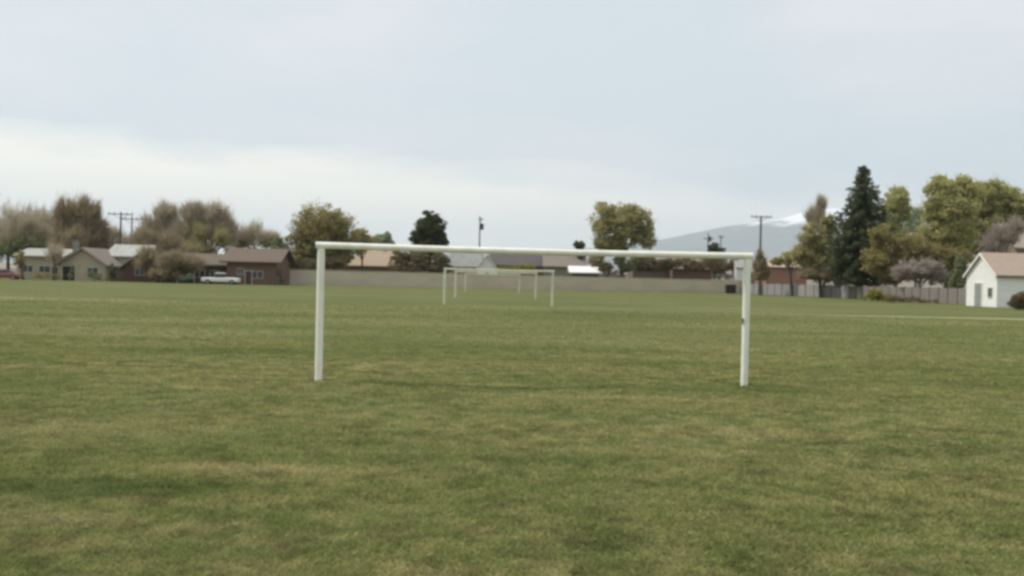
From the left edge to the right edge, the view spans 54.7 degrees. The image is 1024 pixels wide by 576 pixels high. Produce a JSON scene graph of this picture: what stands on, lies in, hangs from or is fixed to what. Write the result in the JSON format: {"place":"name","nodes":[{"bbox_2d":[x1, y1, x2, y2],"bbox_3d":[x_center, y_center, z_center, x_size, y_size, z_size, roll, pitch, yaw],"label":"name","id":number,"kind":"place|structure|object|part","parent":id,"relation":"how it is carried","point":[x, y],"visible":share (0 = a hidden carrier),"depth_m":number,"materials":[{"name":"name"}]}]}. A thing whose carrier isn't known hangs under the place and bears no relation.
{"place":"outdoors","nodes":[
{"label":"outdoors","id":0,"kind":"place"},
{"bbox_2d":[0,268,16,272],"bbox_3d":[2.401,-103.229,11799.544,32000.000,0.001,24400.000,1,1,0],"label":"ground","id":1,"kind":"structure","parent":0,"point":[14,270],"depth_m":921.25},
{"bbox_2d":[0,241,976,287],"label":"distant trees","id":2,"kind":"object","parent":1,"relation":"on","point":[725,276],"visible":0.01,"depth_m":296.66,"materials":[{"name":"plant"}]},
{"bbox_2d":[704,233,711,250],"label":"utility pole","id":3,"kind":"object","parent":1,"relation":"on","point":[709,238],"visible":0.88,"depth_m":249.69,"materials":[{"name":"brown wood"}]},
{"bbox_2d":[0,258,971,288],"bbox_3d":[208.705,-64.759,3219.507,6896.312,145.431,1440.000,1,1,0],"label":"hills","id":4,"kind":"structure","parent":0,"point":[901,284],"depth_m":2645.82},
{"bbox_2d":[0,208,975,269],"bbox_3d":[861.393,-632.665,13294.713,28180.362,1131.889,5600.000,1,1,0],"label":"mountains","id":5,"kind":"structure","parent":0,"point":[779,236],"depth_m":12718.07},
{"bbox_2d":[0,277,1023,575],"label":"playing field","id":6,"kind":"structure","parent":0,"point":[584,301],"depth_m":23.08,"materials":[{"name":"green plant"}]},
{"bbox_2d":[0,269,22,279],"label":"parked car","id":7,"kind":"object","parent":6,"relation":"on","point":[7,273],"visible":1,"depth_m":145.30,"materials":[{"name":"red paint"}]},
{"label":"windows","id":8,"kind":"part","parent":7,"relation":"part of","materials":[{"name":"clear glass"}]},
{"bbox_2d":[12,249,26,279],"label":"round tree","id":9,"kind":"object","parent":6,"relation":"on","point":[20,254],"visible":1,"depth_m":146.83,"materials":[{"name":"green plant"}]},
{"bbox_2d":[0,230,47,257],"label":"bare tree","id":10,"kind":"object","parent":6,"relation":"on","point":[9,249],"visible":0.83,"depth_m":168.82,"materials":[{"name":"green plant"}]},
{"bbox_2d":[0,196,53,269],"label":"bare tree","id":11,"kind":"object","parent":6,"relation":"on","point":[15,222],"visible":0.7,"depth_m":170.81,"materials":[{"name":"brown plant"}]},
{"bbox_2d":[6,198,56,243],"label":"bare tree","id":12,"kind":"object","parent":6,"relation":"on","point":[46,219],"visible":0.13,"depth_m":177.02,"materials":[{"name":"brown plant"}]},
{"bbox_2d":[12,248,71,279],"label":"house","id":13,"kind":"structure","parent":6,"relation":"on","point":[37,261],"depth_m":153.99,"materials":[{"name":"beige"}]},
{"bbox_2d":[23,265,32,271],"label":"window","id":14,"kind":"structure","parent":13,"relation":"in","point":[29,268],"depth_m":153.94,"materials":[{"name":"grey glass"}]},
{"bbox_2d":[39,265,49,272],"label":"window","id":15,"kind":"structure","parent":13,"relation":"in","point":[42,269],"depth_m":153.94,"materials":[{"name":"grey glass"}]},
{"bbox_2d":[51,266,58,279],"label":"door","id":16,"kind":"structure","parent":13,"relation":"in","point":[52,267],"depth_m":153.94,"materials":[{"name":"grey paint"}]},
{"bbox_2d":[30,272,63,278],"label":"hedge","id":17,"kind":"object","parent":6,"relation":"on","point":[44,276],"visible":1,"depth_m":148.71,"materials":[{"name":"green plant"}]},
{"bbox_2d":[42,241,67,279],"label":"bare tree","id":18,"kind":"object","parent":6,"relation":"on","point":[54,256],"visible":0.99,"depth_m":148.68,"materials":[{"name":"brown plant"}]},
{"bbox_2d":[67,265,74,280],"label":"shrub","id":19,"kind":"object","parent":6,"relation":"on","point":[70,273],"visible":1,"depth_m":146.90,"materials":[{"name":"green plant"}]},
{"bbox_2d":[41,190,114,248],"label":"bare tree","id":20,"kind":"object","parent":6,"relation":"on","point":[72,220],"visible":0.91,"depth_m":166.80,"materials":[{"name":"brown plant"}]},
{"bbox_2d":[56,240,122,280],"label":"house","id":21,"kind":"structure","parent":6,"relation":"on","point":[81,260],"depth_m":150.99,"materials":[{"name":"beige"}]},
{"bbox_2d":[62,265,75,280],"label":"door","id":22,"kind":"structure","parent":21,"relation":"in","point":[65,268],"depth_m":150.97,"materials":[{"name":"metal"}]},
{"bbox_2d":[87,267,97,274],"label":"window","id":23,"kind":"structure","parent":21,"relation":"in","point":[95,269],"depth_m":150.97,"materials":[{"name":"grey glass"}]},
{"bbox_2d":[83,267,102,280],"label":"shrub","id":24,"kind":"object","parent":6,"relation":"on","point":[93,275],"visible":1,"depth_m":147.94,"materials":[{"name":"green plant"}]},
{"bbox_2d":[107,262,117,281],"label":"shrub","id":25,"kind":"object","parent":6,"relation":"on","point":[114,273],"visible":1,"depth_m":147.88,"materials":[{"name":"green plant"}]},
{"bbox_2d":[106,224,134,244],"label":"bare tree","id":26,"kind":"object","parent":6,"relation":"on","point":[115,232],"visible":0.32,"depth_m":181.27,"materials":[{"name":"brown plant"}]},
{"bbox_2d":[108,212,132,243],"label":"utility pole","id":27,"kind":"object","parent":6,"relation":"on","point":[120,218],"visible":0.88,"depth_m":171.78,"materials":[{"name":"brown wood"}]},
{"bbox_2d":[109,244,153,262],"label":"house","id":28,"kind":"structure","parent":6,"relation":"on","point":[122,253],"depth_m":159.48,"materials":[{"name":"beige"}]},
{"bbox_2d":[122,216,141,244],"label":"utility pole","id":29,"kind":"object","parent":6,"relation":"on","point":[132,219],"visible":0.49,"depth_m":177.80,"materials":[{"name":"brown wood"}]},
{"bbox_2d":[118,245,165,281],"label":"house","id":30,"kind":"structure","parent":6,"relation":"on","point":[129,271],"depth_m":152.00,"materials":[{"name":"red brick"}]},
{"bbox_2d":[135,268,144,275],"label":"window","id":31,"kind":"structure","parent":30,"relation":"in","point":[141,272],"depth_m":151.96,"materials":[{"name":"grey glass"}]},
{"bbox_2d":[128,243,159,281],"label":"bare tree","id":32,"kind":"object","parent":6,"relation":"on","point":[146,257],"visible":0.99,"depth_m":149.40,"materials":[{"name":"brown plant"}]},
{"bbox_2d":[127,198,184,244],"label":"bare tree","id":33,"kind":"object","parent":6,"relation":"on","point":[163,214],"visible":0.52,"depth_m":174.75,"materials":[{"name":"brown plant"}]},
{"bbox_2d":[126,225,202,253],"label":"bare tree","id":34,"kind":"object","parent":6,"relation":"on","point":[147,236],"visible":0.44,"depth_m":165.09,"materials":[{"name":"brown plant"}]},
{"bbox_2d":[145,266,186,282],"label":"shrub","id":35,"kind":"object","parent":6,"relation":"on","point":[161,274],"visible":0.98,"depth_m":146.57,"materials":[{"name":"brown plant"}]},
{"bbox_2d":[154,245,208,282],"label":"bare tree","id":36,"kind":"object","parent":6,"relation":"on","point":[177,260],"visible":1,"depth_m":146.94,"materials":[{"name":"brown plant"}]},
{"bbox_2d":[179,273,194,283],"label":"shrub","id":37,"kind":"object","parent":6,"relation":"on","point":[188,276],"visible":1,"depth_m":145.93,"materials":[{"name":"green plant"}]},
{"bbox_2d":[156,253,226,283],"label":"house","id":38,"kind":"structure","parent":6,"relation":"on","point":[214,266],"depth_m":152.99,"materials":[{"name":"red brick"}]},
{"bbox_2d":[160,269,176,282],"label":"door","id":39,"kind":"structure","parent":38,"relation":"in","point":[166,281],"depth_m":152.97,"materials":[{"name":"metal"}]},
{"bbox_2d":[178,269,194,282],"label":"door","id":40,"kind":"structure","parent":38,"relation":"in","point":[184,272],"depth_m":152.97,"materials":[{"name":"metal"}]},
{"bbox_2d":[194,270,204,277],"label":"window","id":41,"kind":"structure","parent":38,"relation":"in","point":[201,274],"depth_m":152.97,"materials":[{"name":"grey glass"}]},
{"bbox_2d":[210,270,218,276],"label":"window","id":42,"kind":"structure","parent":38,"relation":"in","point":[212,272],"depth_m":152.97,"materials":[{"name":"grey glass"}]},
{"bbox_2d":[165,197,243,251],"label":"bare tree","id":43,"kind":"object","parent":6,"relation":"on","point":[215,215],"visible":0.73,"depth_m":172.68,"materials":[{"name":"brown plant"}]},
{"bbox_2d":[179,219,234,253],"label":"bare tree","id":44,"kind":"object","parent":6,"relation":"on","point":[220,235],"visible":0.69,"depth_m":169.48,"materials":[{"name":"plant"}]},
{"bbox_2d":[201,273,240,284],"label":"pickup truck","id":45,"kind":"object","parent":6,"relation":"on","point":[222,277],"visible":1,"depth_m":146.15,"materials":[{"name":"white paint"}]},
{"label":"windows","id":46,"kind":"part","parent":45,"relation":"part of","materials":[{"name":"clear glass"}]},
{"bbox_2d":[226,215,283,248],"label":"bare tree","id":47,"kind":"object","parent":6,"relation":"on","point":[252,234],"visible":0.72,"depth_m":181.03,"materials":[{"name":"brown plant"}]},
{"bbox_2d":[219,248,296,284],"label":"house","id":48,"kind":"structure","parent":6,"relation":"on","point":[251,266],"depth_m":151.00,"materials":[{"name":"brown brick"}]},
{"bbox_2d":[237,268,243,274],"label":"window","id":49,"kind":"structure","parent":48,"relation":"in","point":[239,270],"depth_m":150.97,"materials":[{"name":"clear glass"}]},
{"bbox_2d":[244,270,251,284],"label":"door","id":50,"kind":"structure","parent":48,"relation":"in","point":[248,273],"depth_m":150.97,"materials":[{"name":"brown paint"}]},
{"bbox_2d":[252,271,262,277],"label":"window","id":51,"kind":"structure","parent":48,"relation":"in","point":[255,274],"depth_m":150.97,"materials":[{"name":"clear glass"}]},
{"bbox_2d":[269,235,292,249],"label":"round tree","id":52,"kind":"object","parent":6,"relation":"on","point":[278,243],"visible":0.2,"depth_m":171.48,"materials":[{"name":"green plant"}]},
{"bbox_2d":[275,268,286,284],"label":"shrub","id":53,"kind":"object","parent":6,"relation":"on","point":[281,281],"visible":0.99,"depth_m":149.95,"materials":[{"name":"green plant"}]},
{"bbox_2d":[290,255,346,269],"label":"hedge","id":54,"kind":"object","parent":6,"relation":"on","point":[340,262],"visible":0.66,"depth_m":172.90,"materials":[{"name":"plant"}]},
{"bbox_2d":[280,197,362,270],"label":"round tree","id":55,"kind":"object","parent":6,"relation":"on","point":[333,225],"visible":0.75,"depth_m":176.33,"materials":[{"name":"green plant"}]},
{"bbox_2d":[349,226,378,271],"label":"round tree","id":56,"kind":"object","parent":6,"relation":"on","point":[368,238],"visible":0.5,"depth_m":189.38,"materials":[{"name":"green plant"}]},
{"bbox_2d":[342,257,399,272],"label":"house","id":57,"kind":"structure","parent":6,"relation":"on","point":[370,264],"depth_m":195.99,"materials":[{"name":"beige"}]},
{"bbox_2d":[360,250,395,256],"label":"house","id":58,"kind":"structure","parent":6,"relation":"on","point":[375,253],"depth_m":208.40,"materials":[{"name":"beige"}]},
{"bbox_2d":[375,231,395,243],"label":"round tree","id":59,"kind":"object","parent":6,"relation":"on","point":[385,238],"visible":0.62,"depth_m":214.23,"materials":[{"name":"green plant"}]},
{"bbox_2d":[386,251,453,273],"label":"hedge","id":60,"kind":"object","parent":6,"relation":"on","point":[439,264],"visible":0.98,"depth_m":175.03,"materials":[{"name":"plant"}]},
{"bbox_2d":[407,210,449,263],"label":"pine tree","id":61,"kind":"object","parent":6,"relation":"on","point":[429,230],"visible":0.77,"depth_m":182.93,"materials":[{"name":"green plant"}]},
{"bbox_2d":[448,253,483,273],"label":"house","id":62,"kind":"structure","parent":6,"relation":"on","point":[467,260],"depth_m":209.53,"materials":[{"name":"grey"}]},
{"bbox_2d":[479,216,483,246],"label":"utility pole","id":63,"kind":"object","parent":6,"relation":"on","point":[481,226],"visible":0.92,"depth_m":234.81,"materials":[{"name":"brown wood"}]},
{"bbox_2d":[476,254,497,273],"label":"house","id":64,"kind":"structure","parent":6,"relation":"on","point":[487,262],"depth_m":198.97,"materials":[{"name":"white"}]},
{"bbox_2d":[465,273,519,291],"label":"football goal","id":65,"kind":"object","parent":6,"relation":"on","point":[492,274],"visible":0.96,"depth_m":134.38,"materials":[{"name":"white paint"}]},
{"bbox_2d":[454,271,536,298],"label":"football goal","id":66,"kind":"object","parent":6,"relation":"on","point":[498,272],"visible":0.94,"depth_m":90.18,"materials":[{"name":"white paint"}]},
{"bbox_2d":[443,268,554,305],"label":"football goal","id":67,"kind":"object","parent":6,"relation":"on","point":[552,290],"visible":0.88,"depth_m":67.16,"materials":[{"name":"white paint"}]},
{"bbox_2d":[289,269,740,293],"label":"block wall","id":68,"kind":"structure","parent":6,"relation":"on","point":[417,279],"depth_m":171.70,"materials":[{"name":"grey concrete"}]},
{"bbox_2d":[489,254,543,275],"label":"house","id":69,"kind":"structure","parent":6,"relation":"on","point":[506,260],"depth_m":217.29,"materials":[{"name":"grey"}]},
{"bbox_2d":[497,264,535,273],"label":"hedge","id":70,"kind":"object","parent":6,"relation":"on","point":[527,267],"visible":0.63,"depth_m":189.29,"materials":[{"name":"plant"}]},
{"bbox_2d":[315,242,753,385],"bbox_3d":[0.411,0.500,16.844,7.464,2.379,0.122,1,1,-4],"label":"football goal","id":71,"kind":"object","parent":6,"relation":"on","point":[321,247],"visible":0.95,"depth_m":16.78,"materials":[{"name":"white paint"}]},
{"bbox_2d":[542,255,586,276],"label":"house","id":72,"kind":"structure","parent":6,"relation":"on","point":[559,265],"depth_m":212.71,"materials":[{"name":"grey"}]},
{"bbox_2d":[572,240,585,258],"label":"shrub","id":73,"kind":"object","parent":6,"relation":"on","point":[579,245],"visible":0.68,"depth_m":214.48,"materials":[{"name":"green plant"}]},
{"bbox_2d":[567,266,602,276],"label":"shed","id":74,"kind":"structure","parent":6,"relation":"on","point":[573,271],"depth_m":192.13,"materials":[{"name":"white paint"}]},
{"bbox_2d":[584,256,651,277],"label":"shrub","id":75,"kind":"object","parent":6,"relation":"on","point":[601,264],"visible":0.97,"depth_m":187.39,"materials":[{"name":"green plant"}]},
{"bbox_2d":[583,200,658,276],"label":"round tree","id":76,"kind":"object","parent":6,"relation":"on","point":[628,219],"visible":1,"depth_m":184.55,"materials":[{"name":"green plant"}]},
{"bbox_2d":[611,257,634,276],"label":"tree","id":77,"kind":"object","parent":6,"relation":"on","point":[625,267],"visible":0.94,"depth_m":183.53,"materials":[{"name":"green plant"}]},
{"bbox_2d":[627,258,668,278],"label":"house","id":78,"kind":"structure","parent":6,"relation":"on","point":[647,275],"depth_m":203.98,"materials":[{"name":"brown"}]},
{"bbox_2d":[666,258,710,279],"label":"house","id":79,"kind":"structure","parent":6,"relation":"on","point":[682,273],"depth_m":199.98,"materials":[{"name":"brown brick"}]},
{"bbox_2d":[704,242,725,279],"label":"pine tree","id":80,"kind":"object","parent":6,"relation":"on","point":[713,247],"visible":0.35,"depth_m":204.13,"materials":[{"name":"green plant"}]},
{"bbox_2d":[724,284,735,293],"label":"utility cabinet","id":81,"kind":"object","parent":6,"relation":"on","point":[730,289],"visible":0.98,"depth_m":175.51,"materials":[{"name":"brown paint"}]},
{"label":"door","id":82,"kind":"part","parent":81,"relation":"part of","materials":[{"name":"metal"}]},
{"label":"door","id":83,"kind":"part","parent":81,"relation":"part of","materials":[{"name":"metal"}]},
{"bbox_2d":[733,261,743,282],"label":"shed","id":84,"kind":"structure","parent":6,"relation":"on","point":[738,270],"depth_m":189.99,"materials":[{"name":"white"}]},
{"bbox_2d":[751,247,771,294],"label":"shrub","id":85,"kind":"object","parent":6,"relation":"on","point":[760,266],"visible":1,"depth_m":169.53,"materials":[{"name":"plant"}]},
{"bbox_2d":[751,215,771,294],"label":"utility pole","id":86,"kind":"object","parent":6,"relation":"on","point":[760,238],"visible":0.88,"depth_m":177.76,"materials":[{"name":"brown wood"}]},
{"bbox_2d":[755,259,806,284],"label":"house","id":87,"kind":"structure","parent":6,"relation":"on","point":[780,274],"depth_m":195.98,"materials":[{"name":"brick"}]},
{"bbox_2d":[769,245,797,295],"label":"round tree","id":88,"kind":"object","parent":6,"relation":"on","point":[787,258],"visible":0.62,"depth_m":167.65,"materials":[{"name":"green plant"}]},
{"bbox_2d":[740,283,850,297],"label":"board fence","id":89,"kind":"object","parent":6,"relation":"on","point":[831,291],"visible":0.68,"depth_m":165.61,"materials":[{"name":"wood"}]},
{"bbox_2d":[788,211,842,297],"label":"round tree","id":90,"kind":"object","parent":6,"relation":"on","point":[812,249],"visible":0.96,"depth_m":157.10,"materials":[{"name":"green plant"}]},
{"bbox_2d":[801,193,829,230],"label":"bare tree","id":91,"kind":"object","parent":6,"relation":"on","point":[820,207],"visible":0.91,"depth_m":174.50,"materials":[{"name":"brown plant"}]},
{"bbox_2d":[795,264,846,297],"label":"tree","id":92,"kind":"object","parent":6,"relation":"on","point":[819,275],"visible":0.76,"depth_m":155.44,"materials":[{"name":"plant"}]},
{"bbox_2d":[824,165,895,293],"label":"conifer tree","id":93,"kind":"object","parent":6,"relation":"on","point":[861,220],"visible":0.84,"depth_m":148.97,"materials":[{"name":"green plant"}]},
{"bbox_2d":[861,288,889,300],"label":"shrub","id":94,"kind":"object","parent":6,"relation":"on","point":[877,295],"visible":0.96,"depth_m":127.71,"materials":[{"name":"green plant"}]},
{"bbox_2d":[879,183,915,286],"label":"round tree","id":95,"kind":"object","parent":6,"relation":"on","point":[897,202],"visible":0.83,"depth_m":167.03,"materials":[{"name":"green plant"}]},
{"bbox_2d":[849,286,965,304],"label":"board fence","id":96,"kind":"object","parent":6,"relation":"on","point":[948,295],"visible":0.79,"depth_m":125.15,"materials":[{"name":"wood"}]},
{"bbox_2d":[884,294,938,302],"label":"shrub","id":97,"kind":"object","parent":6,"relation":"on","point":[891,298],"visible":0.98,"depth_m":120.79,"materials":[{"name":"plant"}]},
{"bbox_2d":[901,205,923,286],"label":"round tree","id":98,"kind":"object","parent":6,"relation":"on","point":[913,223],"visible":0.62,"depth_m":189.34,"materials":[{"name":"green plant"}]},
{"bbox_2d":[859,222,977,286],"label":"round trees","id":99,"kind":"object","parent":6,"relation":"on","point":[881,257],"visible":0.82,"depth_m":141.08,"materials":[{"name":"green plant"}]},
{"bbox_2d":[888,255,950,286],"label":"blossom shrub","id":100,"kind":"object","parent":6,"relation":"on","point":[926,270],"visible":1,"depth_m":131.36,"materials":[{"name":"pink plant"}]},
{"bbox_2d":[912,170,987,287],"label":"round tree","id":101,"kind":"object","parent":6,"relation":"on","point":[949,207],"visible":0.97,"depth_m":143.64,"materials":[{"name":"green plant"}]},
{"bbox_2d":[947,256,967,287],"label":"shrub","id":102,"kind":"object","parent":6,"relation":"on","point":[956,278],"visible":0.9,"depth_m":121.65,"materials":[{"name":"green plant"}]},
{"bbox_2d":[959,173,1018,256],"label":"round tree","id":103,"kind":"object","parent":6,"relation":"on","point":[994,200],"visible":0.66,"depth_m":148.22,"materials":[{"name":"green plant"}]},
{"bbox_2d":[963,252,1023,307],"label":"house","id":104,"kind":"structure","parent":6,"relation":"on","point":[995,279],"depth_m":105.85,"materials":[{"name":"white"}]},
{"bbox_2d":[973,282,982,305],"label":"door","id":105,"kind":"structure","parent":104,"relation":"in","point":[978,286],"depth_m":108.02,"materials":[{"name":"white"}]},
{"bbox_2d":[987,287,992,297],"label":"window","id":106,"kind":"structure","parent":104,"relation":"in","point":[990,289],"depth_m":105.31,"materials":[{"name":"clear glass"}]},
{"bbox_2d":[971,215,1023,255],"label":"bare tree","id":107,"kind":"object","parent":6,"relation":"on","point":[996,240],"visible":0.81,"depth_m":120.41,"materials":[{"name":"brown plant"}]},
{"bbox_2d":[977,224,1023,252],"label":"house","id":108,"kind":"structure","parent":6,"relation":"on","point":[1018,246],"depth_m":124.69,"materials":[{"name":"brown"}]},
{"bbox_2d":[1004,183,1023,223],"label":"round tree","id":109,"kind":"object","parent":6,"relation":"on","point":[1016,205],"visible":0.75,"depth_m":147.22,"materials":[{"name":"green plant"}]},
{"bbox_2d":[1006,291,1023,309],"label":"bush","id":110,"kind":"object","parent":6,"relation":"on","point":[1016,301],"visible":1,"depth_m":91.71,"materials":[{"name":"plant"}]},
{"bbox_2d":[0,0,1023,253],"label":"sky","id":111,"kind":"structure","parent":0,"point":[520,116],"materials":[{"name":"white"}]},
{"bbox_2d":[628,257,739,275],"bbox_3d":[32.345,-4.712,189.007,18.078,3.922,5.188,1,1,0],"label":"hedge","id":112,"kind":"object","parent":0,"point":[702,264],"visible":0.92,"depth_m":188.10,"materials":[{"name":"plant"}]}
]}

